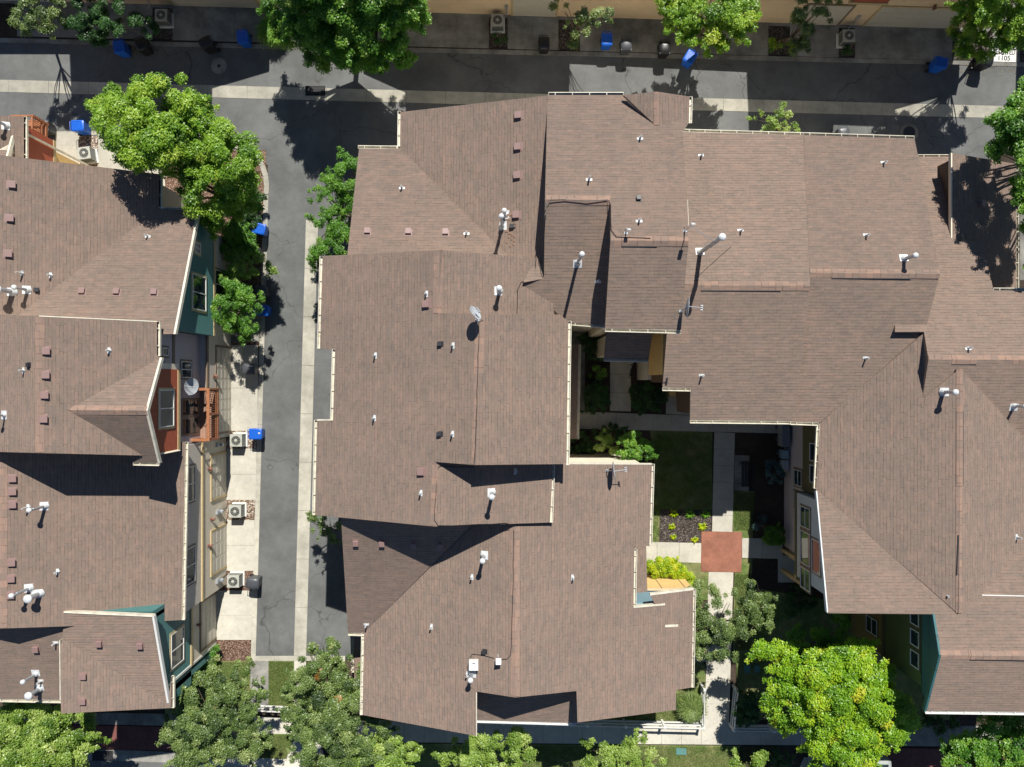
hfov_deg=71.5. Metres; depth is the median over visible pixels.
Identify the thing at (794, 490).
window
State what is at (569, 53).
kerb
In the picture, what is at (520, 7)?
garage door
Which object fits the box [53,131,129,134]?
kerb
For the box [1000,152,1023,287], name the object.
mulch bed
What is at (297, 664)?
path
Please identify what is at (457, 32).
driveway
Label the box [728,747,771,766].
street tree
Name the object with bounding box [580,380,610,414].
shrub
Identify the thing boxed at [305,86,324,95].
drain grate
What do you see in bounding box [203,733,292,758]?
lawn
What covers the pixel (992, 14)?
shade tree
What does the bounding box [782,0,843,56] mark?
slender tree
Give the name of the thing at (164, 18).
air conditioner
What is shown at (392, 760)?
street tree
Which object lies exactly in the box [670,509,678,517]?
hosta
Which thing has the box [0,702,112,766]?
street tree
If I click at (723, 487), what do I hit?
path
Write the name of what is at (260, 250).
wheeled bin
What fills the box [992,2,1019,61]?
driveway
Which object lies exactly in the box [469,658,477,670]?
roof box
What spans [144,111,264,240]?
shade tree
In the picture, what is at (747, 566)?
lawn
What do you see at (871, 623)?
window
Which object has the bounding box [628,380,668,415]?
shrub
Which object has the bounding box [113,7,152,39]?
driveway
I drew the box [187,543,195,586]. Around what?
window
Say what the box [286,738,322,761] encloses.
path
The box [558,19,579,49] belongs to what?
planting bed
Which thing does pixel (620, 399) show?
path
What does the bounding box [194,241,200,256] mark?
window
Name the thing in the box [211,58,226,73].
manhole
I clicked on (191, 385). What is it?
satellite dish
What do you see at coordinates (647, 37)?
driveway
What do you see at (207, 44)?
wheeled bin
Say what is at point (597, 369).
shrub
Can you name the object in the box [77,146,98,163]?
air conditioner
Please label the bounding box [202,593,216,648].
garage door
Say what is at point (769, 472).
shrub
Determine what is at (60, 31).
driveway
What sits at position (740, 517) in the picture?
lawn grass
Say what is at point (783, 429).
mailbox
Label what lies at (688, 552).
path
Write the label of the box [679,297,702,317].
satellite dish
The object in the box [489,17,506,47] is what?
planting bed
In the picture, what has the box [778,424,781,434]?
mail door
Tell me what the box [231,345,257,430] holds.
driveway
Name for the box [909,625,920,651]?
window
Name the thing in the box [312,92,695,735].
apartment building
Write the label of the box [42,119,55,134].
wheeled bin
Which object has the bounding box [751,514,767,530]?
shrub
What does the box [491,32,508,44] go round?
shrub
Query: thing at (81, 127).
wheeled bin
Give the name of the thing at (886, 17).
garage door
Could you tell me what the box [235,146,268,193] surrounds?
kerb
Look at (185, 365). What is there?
window
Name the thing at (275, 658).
kerb
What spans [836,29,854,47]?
air conditioner
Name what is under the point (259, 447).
kerb
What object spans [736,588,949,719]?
lawn
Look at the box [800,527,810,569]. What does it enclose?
window
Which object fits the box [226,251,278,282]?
slender tree
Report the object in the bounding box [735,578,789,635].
courtyard tree
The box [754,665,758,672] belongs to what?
utility box
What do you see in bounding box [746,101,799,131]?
slender tree
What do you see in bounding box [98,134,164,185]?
driveway
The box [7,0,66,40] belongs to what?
slender tree
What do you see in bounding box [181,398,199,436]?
balcony door
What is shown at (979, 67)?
wheeled bin
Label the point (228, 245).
shrub
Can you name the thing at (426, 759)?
lawn
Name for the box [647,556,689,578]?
shrub
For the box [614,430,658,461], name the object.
shrub
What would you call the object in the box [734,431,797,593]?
mulch bed
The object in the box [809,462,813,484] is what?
window
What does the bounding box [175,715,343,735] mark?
pavement
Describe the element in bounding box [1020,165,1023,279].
driveway
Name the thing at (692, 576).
shrub
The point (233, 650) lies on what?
mulch bed
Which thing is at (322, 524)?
slender tree
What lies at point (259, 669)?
path
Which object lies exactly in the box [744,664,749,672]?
utility box
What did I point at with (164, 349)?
window
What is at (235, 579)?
air conditioner
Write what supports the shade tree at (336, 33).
on the ground at (6, 30)
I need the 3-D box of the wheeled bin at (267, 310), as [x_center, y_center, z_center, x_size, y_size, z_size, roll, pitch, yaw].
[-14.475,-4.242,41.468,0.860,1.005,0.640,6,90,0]
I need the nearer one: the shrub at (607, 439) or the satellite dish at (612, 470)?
the satellite dish at (612, 470)
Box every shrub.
[194,657,215,675]
[209,644,220,657]
[211,188,267,229]
[219,218,260,264]
[220,264,252,342]
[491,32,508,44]
[570,422,627,454]
[576,331,603,360]
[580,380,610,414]
[588,364,607,382]
[593,428,619,455]
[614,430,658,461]
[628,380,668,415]
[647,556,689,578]
[685,572,696,586]
[731,688,760,728]
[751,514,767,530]
[752,746,795,766]
[761,521,786,546]
[764,459,786,484]
[768,36,794,52]
[780,583,818,617]
[839,43,854,55]
[919,711,960,735]
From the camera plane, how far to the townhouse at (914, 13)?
40.81 m
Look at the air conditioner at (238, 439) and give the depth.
41.25 m
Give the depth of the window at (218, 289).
40.02 m
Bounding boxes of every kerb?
[0,38,1023,66]
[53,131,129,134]
[83,749,174,762]
[175,756,340,766]
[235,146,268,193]
[251,194,267,655]
[251,656,344,660]
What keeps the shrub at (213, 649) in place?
on the mulch bed at (233, 650)
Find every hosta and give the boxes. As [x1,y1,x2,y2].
[668,523,675,530]
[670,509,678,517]
[685,509,694,518]
[698,523,707,530]
[701,510,710,518]
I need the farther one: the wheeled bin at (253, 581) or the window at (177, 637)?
the wheeled bin at (253, 581)
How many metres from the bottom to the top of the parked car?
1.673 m
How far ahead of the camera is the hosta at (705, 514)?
41.86 m
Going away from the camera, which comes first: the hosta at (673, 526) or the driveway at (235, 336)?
the hosta at (673, 526)
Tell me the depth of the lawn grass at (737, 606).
41.94 m
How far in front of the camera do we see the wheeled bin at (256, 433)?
40.98 m
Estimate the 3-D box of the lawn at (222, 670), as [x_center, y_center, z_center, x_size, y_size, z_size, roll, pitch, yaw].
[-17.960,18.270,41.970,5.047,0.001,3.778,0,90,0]
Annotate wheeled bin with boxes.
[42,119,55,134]
[69,120,90,135]
[113,38,130,57]
[134,35,153,55]
[198,35,220,53]
[236,28,251,47]
[241,363,257,374]
[244,574,261,588]
[247,248,263,258]
[248,428,264,439]
[250,223,268,235]
[252,285,269,297]
[254,304,271,315]
[538,35,549,53]
[600,31,612,49]
[619,36,631,54]
[657,41,670,58]
[681,48,697,68]
[831,125,849,133]
[924,56,948,73]
[968,56,993,71]
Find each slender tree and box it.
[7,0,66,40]
[62,0,159,47]
[210,274,265,346]
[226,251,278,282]
[304,146,357,272]
[305,510,342,544]
[548,0,614,50]
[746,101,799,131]
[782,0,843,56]
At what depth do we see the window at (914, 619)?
35.26 m
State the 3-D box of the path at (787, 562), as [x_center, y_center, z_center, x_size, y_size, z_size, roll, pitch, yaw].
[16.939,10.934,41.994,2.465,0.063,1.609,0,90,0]
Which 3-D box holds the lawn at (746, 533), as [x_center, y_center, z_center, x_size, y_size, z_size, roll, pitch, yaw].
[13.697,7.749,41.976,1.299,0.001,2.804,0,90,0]
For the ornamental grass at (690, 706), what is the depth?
41.32 m
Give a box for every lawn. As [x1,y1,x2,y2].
[165,661,249,714]
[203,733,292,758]
[268,661,293,705]
[369,743,739,766]
[579,428,711,541]
[582,685,699,725]
[647,563,708,599]
[694,662,704,699]
[733,491,754,537]
[733,559,751,649]
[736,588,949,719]
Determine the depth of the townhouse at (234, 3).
41.65 m
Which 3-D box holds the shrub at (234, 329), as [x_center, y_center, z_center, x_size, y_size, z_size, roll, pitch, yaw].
[-15.980,-4.588,41.118,2.048,1.831,4.562,0,90,0]
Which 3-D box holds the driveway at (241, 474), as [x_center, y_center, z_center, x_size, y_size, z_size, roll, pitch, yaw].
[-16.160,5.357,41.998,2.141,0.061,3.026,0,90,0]
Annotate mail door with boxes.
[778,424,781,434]
[778,435,781,445]
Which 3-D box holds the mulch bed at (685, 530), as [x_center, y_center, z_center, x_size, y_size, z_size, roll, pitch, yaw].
[10.242,8.412,41.972,3.129,0.001,2.007,0,90,0]
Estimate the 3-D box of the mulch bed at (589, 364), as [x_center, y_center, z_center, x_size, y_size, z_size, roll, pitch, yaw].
[6.379,-1.536,41.992,10.631,0.001,6.792,0,90,0]
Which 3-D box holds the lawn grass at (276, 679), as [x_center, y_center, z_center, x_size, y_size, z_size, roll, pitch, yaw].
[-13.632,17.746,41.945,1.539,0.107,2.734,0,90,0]
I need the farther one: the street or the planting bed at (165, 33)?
the street
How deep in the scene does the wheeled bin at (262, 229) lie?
40.98 m
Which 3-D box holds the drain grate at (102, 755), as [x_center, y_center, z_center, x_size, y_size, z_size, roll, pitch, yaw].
[-24.160,21.975,41.977,1.224,0.037,0.578,0,90,0]
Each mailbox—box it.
[775,424,789,434]
[775,434,789,446]
[776,449,788,458]
[777,460,788,470]
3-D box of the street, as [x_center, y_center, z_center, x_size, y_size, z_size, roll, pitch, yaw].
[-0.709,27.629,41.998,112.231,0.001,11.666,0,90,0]
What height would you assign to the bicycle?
0.971 m
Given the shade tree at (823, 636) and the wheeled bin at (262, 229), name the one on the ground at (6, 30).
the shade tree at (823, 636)
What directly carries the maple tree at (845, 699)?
on the ground at (6, 30)
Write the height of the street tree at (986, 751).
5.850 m
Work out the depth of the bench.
41.52 m
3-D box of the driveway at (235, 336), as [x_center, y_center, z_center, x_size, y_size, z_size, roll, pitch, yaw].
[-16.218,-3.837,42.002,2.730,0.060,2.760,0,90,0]
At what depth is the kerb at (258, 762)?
41.97 m
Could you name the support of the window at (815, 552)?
in the apartment building at (856, 324)
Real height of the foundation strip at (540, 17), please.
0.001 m
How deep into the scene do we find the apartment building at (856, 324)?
34.11 m
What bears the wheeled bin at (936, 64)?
on the road
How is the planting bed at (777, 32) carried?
on the ground at (6, 30)
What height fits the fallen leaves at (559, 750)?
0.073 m
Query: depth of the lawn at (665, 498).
41.98 m
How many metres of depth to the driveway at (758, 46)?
41.97 m
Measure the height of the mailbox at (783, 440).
1.350 m
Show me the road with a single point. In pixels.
(301, 132)
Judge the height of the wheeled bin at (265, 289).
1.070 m
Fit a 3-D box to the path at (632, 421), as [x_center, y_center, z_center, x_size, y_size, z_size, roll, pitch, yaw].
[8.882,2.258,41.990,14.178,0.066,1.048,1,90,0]
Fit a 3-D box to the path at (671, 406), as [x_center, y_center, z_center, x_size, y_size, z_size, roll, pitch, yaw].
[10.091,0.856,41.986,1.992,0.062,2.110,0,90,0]
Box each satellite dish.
[184,378,198,394]
[470,306,482,320]
[606,462,626,478]
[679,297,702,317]
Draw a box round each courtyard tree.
[686,578,767,663]
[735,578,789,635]
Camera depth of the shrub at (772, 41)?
41.59 m
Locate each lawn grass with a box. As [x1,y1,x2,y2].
[239,734,292,758]
[268,662,292,705]
[601,688,699,724]
[734,492,754,529]
[735,574,751,650]
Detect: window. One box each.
[158,388,174,429]
[161,345,168,357]
[170,623,184,672]
[180,359,191,379]
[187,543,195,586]
[188,463,195,503]
[191,271,206,313]
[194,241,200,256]
[215,267,223,299]
[793,467,802,488]
[793,489,798,507]
[800,503,810,531]
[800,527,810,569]
[800,564,810,594]
[809,441,814,462]
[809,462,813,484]
[811,536,821,577]
[865,614,877,638]
[909,614,920,629]
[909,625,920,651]
[909,646,920,672]
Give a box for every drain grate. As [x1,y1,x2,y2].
[92,751,112,760]
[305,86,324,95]
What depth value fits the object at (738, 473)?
41.96 m
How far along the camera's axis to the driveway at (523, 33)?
41.97 m
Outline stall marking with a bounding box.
[992,48,1015,61]
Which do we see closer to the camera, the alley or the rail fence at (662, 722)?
the rail fence at (662, 722)
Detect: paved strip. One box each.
[0,725,174,750]
[852,748,1004,766]
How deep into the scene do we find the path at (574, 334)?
41.96 m
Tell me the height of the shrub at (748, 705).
1.696 m
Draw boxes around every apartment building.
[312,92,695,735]
[637,129,1023,714]
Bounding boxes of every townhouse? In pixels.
[0,0,275,7]
[425,0,967,28]
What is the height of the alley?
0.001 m
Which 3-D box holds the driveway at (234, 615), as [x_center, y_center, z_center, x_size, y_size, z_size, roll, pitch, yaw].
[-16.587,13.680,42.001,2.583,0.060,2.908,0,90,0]
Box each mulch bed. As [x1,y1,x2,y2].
[165,150,265,294]
[214,640,250,660]
[231,342,258,345]
[570,429,653,463]
[571,338,676,414]
[659,509,711,542]
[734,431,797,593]
[739,746,809,766]
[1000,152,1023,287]
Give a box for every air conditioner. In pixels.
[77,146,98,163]
[155,9,173,27]
[227,571,244,587]
[229,502,246,517]
[230,432,247,446]
[491,14,504,32]
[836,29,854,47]
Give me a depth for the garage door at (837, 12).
40.89 m
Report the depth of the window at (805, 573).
37.61 m
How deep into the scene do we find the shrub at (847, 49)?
41.55 m
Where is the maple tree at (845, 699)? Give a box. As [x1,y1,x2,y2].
[743,637,925,766]
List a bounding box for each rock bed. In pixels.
[79,136,97,166]
[217,571,252,590]
[223,431,256,448]
[226,500,254,519]
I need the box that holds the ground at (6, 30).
[0,0,1023,758]
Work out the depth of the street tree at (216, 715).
36.97 m
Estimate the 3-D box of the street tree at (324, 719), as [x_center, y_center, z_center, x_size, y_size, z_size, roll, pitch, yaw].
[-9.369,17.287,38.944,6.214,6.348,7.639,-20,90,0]
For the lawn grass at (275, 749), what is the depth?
41.94 m
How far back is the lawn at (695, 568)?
41.98 m
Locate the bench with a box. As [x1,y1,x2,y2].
[739,461,754,487]
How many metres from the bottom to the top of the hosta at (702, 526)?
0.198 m
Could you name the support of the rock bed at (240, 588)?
on the ground at (6, 30)
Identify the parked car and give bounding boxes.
[808,754,890,766]
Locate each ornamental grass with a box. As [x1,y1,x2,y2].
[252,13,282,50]
[675,689,707,723]
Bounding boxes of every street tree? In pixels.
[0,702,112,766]
[154,654,273,766]
[275,635,399,766]
[327,730,425,766]
[431,725,538,766]
[579,728,666,766]
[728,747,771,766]
[938,715,1023,766]
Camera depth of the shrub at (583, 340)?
40.81 m
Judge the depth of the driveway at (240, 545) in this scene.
41.97 m
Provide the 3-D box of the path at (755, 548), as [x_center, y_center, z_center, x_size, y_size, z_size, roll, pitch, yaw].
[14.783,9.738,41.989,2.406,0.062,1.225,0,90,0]
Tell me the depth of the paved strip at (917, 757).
41.97 m
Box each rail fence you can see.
[257,705,286,712]
[477,683,705,729]
[729,684,803,732]
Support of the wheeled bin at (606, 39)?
on the driveway at (647, 37)
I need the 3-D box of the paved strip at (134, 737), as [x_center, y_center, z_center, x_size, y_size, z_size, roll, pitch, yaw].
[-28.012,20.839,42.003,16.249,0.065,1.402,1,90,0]
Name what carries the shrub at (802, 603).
on the mulch bed at (758, 449)
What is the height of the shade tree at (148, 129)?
9.674 m
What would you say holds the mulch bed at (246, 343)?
on the ground at (6, 30)
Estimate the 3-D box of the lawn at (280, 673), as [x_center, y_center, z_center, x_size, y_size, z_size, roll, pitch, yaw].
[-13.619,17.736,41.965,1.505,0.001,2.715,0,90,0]
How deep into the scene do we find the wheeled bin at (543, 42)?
40.95 m
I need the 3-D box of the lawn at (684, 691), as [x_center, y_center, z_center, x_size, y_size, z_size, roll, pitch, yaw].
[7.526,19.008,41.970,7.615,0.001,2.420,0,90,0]
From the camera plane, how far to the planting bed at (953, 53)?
41.99 m
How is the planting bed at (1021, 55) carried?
on the ground at (6, 30)
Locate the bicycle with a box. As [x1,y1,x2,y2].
[627,362,637,384]
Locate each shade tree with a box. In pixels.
[83,71,219,175]
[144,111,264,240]
[255,0,431,74]
[653,0,762,58]
[784,613,858,665]
[944,0,1023,63]
[981,75,1023,269]
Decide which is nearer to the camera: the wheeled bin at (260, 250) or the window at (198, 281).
the window at (198, 281)
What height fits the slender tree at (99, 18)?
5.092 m
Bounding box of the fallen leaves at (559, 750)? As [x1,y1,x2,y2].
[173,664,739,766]
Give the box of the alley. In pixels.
[256,165,355,658]
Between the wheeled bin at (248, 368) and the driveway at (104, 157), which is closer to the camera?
the wheeled bin at (248, 368)
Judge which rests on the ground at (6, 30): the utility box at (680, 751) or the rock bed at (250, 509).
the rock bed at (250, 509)
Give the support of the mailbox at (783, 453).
on the mulch bed at (758, 449)
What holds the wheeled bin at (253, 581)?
on the rock bed at (240, 588)
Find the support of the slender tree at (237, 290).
on the ground at (6, 30)
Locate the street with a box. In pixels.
[82,760,174,766]
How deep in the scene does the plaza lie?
41.95 m
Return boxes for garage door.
[0,0,47,1]
[171,0,258,7]
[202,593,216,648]
[212,453,226,498]
[212,525,226,573]
[217,347,230,431]
[513,0,556,16]
[795,5,851,24]
[865,7,958,27]
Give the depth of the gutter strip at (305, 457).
41.98 m
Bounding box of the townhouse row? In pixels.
[0,115,231,712]
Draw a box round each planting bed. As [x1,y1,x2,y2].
[153,8,171,38]
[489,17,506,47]
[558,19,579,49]
[768,26,789,54]
[839,28,854,56]
[952,24,991,59]
[1020,43,1023,60]
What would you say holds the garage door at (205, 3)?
in the townhouse at (234, 3)
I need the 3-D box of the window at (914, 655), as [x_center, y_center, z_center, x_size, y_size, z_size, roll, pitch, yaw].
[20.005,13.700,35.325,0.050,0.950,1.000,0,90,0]
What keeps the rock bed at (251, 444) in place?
on the ground at (6, 30)
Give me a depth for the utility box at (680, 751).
41.93 m
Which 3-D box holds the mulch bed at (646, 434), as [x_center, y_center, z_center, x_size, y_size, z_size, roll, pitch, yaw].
[5.343,3.823,41.974,6.199,0.001,2.273,0,90,0]
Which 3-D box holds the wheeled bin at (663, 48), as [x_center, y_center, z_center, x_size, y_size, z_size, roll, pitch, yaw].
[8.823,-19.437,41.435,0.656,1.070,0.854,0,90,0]
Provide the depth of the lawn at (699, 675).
41.97 m
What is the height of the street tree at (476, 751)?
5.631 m
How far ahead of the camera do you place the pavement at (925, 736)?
41.97 m
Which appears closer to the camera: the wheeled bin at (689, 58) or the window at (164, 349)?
the window at (164, 349)
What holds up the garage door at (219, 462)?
in the townhouse row
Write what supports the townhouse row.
on the ground at (6, 30)
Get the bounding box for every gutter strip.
[0,80,1003,117]
[294,220,317,655]
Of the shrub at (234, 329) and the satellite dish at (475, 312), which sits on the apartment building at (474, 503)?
the satellite dish at (475, 312)
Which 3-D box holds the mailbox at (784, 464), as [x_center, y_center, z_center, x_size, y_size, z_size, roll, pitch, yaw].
[15.772,4.726,41.500,0.400,1.000,0.600,0,90,0]
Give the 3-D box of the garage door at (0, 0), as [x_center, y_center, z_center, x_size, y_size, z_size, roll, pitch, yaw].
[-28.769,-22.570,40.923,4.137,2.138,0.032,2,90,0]
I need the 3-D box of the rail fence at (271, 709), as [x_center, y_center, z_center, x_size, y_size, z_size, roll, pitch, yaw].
[-13.823,18.992,41.475,3.122,1.050,0.166,2,90,0]
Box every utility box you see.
[676,748,685,754]
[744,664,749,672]
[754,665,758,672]
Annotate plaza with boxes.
[701,531,741,571]
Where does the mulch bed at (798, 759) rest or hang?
on the lawn at (426, 759)
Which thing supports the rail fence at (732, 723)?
on the lawn at (817, 618)
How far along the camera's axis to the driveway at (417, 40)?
41.97 m
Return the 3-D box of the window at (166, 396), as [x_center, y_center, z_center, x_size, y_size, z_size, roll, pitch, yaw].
[-16.695,1.200,34.375,0.050,1.650,2.000,0,90,0]
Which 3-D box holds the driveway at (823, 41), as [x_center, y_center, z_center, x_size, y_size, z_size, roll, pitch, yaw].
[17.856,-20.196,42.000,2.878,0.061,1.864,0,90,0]
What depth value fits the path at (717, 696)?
41.96 m
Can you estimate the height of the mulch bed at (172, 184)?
0.001 m
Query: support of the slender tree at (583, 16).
on the planting bed at (563, 35)
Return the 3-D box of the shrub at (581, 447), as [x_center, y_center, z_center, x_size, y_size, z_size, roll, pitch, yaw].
[5.045,3.342,41.283,3.798,1.482,1.883,-15,90,0]
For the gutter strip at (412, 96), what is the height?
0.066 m
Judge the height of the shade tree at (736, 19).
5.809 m
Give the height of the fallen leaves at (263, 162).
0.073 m
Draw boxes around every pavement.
[22,712,174,725]
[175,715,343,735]
[356,720,811,744]
[888,725,1021,746]
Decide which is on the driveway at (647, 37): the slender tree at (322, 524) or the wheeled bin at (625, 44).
the wheeled bin at (625, 44)
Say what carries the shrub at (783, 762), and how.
on the mulch bed at (798, 759)
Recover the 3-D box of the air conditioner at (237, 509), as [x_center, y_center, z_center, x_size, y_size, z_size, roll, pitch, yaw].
[-16.078,7.430,41.589,0.840,0.782,0.840,0,90,0]
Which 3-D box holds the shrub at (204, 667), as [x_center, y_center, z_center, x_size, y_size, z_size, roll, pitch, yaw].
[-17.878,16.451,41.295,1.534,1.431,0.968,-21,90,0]
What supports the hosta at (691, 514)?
on the mulch bed at (685, 530)
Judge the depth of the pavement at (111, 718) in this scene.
41.97 m
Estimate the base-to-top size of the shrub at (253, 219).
2.137 m
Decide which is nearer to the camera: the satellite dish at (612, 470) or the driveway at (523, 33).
the satellite dish at (612, 470)
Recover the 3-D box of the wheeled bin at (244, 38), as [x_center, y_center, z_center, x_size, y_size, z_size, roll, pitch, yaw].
[-15.572,-20.069,41.468,0.640,1.005,0.860,-5,90,0]
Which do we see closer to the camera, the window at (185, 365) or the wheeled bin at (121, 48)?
the window at (185, 365)
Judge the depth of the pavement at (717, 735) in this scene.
41.97 m
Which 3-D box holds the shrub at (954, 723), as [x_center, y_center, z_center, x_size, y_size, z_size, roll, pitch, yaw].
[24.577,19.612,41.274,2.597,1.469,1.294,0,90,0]
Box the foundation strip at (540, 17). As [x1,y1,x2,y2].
[0,1,990,31]
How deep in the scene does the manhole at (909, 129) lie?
41.98 m
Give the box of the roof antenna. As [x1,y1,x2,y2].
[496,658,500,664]
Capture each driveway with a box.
[17,3,112,38]
[55,132,78,162]
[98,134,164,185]
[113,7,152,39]
[173,8,264,42]
[216,591,252,639]
[226,449,256,499]
[226,520,254,570]
[231,297,260,341]
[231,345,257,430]
[378,22,424,46]
[425,16,488,47]
[508,18,557,49]
[580,20,664,52]
[665,23,767,55]
[790,26,838,57]
[855,28,951,59]
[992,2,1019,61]
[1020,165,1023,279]
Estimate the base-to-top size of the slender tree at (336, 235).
5.188 m
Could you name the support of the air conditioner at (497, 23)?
on the planting bed at (492, 42)
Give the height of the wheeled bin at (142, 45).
1.070 m
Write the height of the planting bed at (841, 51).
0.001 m
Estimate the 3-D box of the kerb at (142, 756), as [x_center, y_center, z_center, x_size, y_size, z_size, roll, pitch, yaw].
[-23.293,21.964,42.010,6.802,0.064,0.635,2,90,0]
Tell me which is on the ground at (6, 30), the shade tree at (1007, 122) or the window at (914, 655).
the shade tree at (1007, 122)
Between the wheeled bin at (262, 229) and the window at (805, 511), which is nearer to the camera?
the window at (805, 511)
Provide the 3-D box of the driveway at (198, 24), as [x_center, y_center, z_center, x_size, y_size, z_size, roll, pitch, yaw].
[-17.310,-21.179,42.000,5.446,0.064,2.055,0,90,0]
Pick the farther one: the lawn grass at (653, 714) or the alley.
the alley
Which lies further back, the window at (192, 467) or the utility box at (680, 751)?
the utility box at (680, 751)
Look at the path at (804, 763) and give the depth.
41.96 m
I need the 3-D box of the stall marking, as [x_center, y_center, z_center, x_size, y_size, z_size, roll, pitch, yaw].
[29.034,-19.405,41.961,1.418,0.010,0.827,2,90,0]
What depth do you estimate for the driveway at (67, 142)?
41.97 m
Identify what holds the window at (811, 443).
in the apartment building at (856, 324)
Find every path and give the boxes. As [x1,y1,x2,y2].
[250,661,267,704]
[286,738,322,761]
[294,661,305,710]
[571,331,584,410]
[579,412,777,432]
[610,362,630,410]
[646,542,700,562]
[666,391,688,414]
[704,572,732,725]
[712,432,734,531]
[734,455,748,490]
[742,538,782,558]
[778,555,794,581]
[800,757,807,766]
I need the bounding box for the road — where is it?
[0,42,1023,164]
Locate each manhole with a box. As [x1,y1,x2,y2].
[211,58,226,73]
[900,123,917,138]
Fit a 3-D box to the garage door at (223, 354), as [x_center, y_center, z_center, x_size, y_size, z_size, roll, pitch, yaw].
[-16.584,0.350,40.948,0.032,2.088,4.800,0,90,0]
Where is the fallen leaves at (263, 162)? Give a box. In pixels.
[7,36,1019,689]
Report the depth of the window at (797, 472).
39.83 m
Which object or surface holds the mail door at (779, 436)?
in the mailbox at (783, 440)
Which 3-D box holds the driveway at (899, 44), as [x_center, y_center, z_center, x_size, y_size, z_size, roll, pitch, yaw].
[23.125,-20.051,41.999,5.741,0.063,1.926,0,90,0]
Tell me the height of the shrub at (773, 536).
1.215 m
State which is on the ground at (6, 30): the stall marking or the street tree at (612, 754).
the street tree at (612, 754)
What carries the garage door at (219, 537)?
in the townhouse row

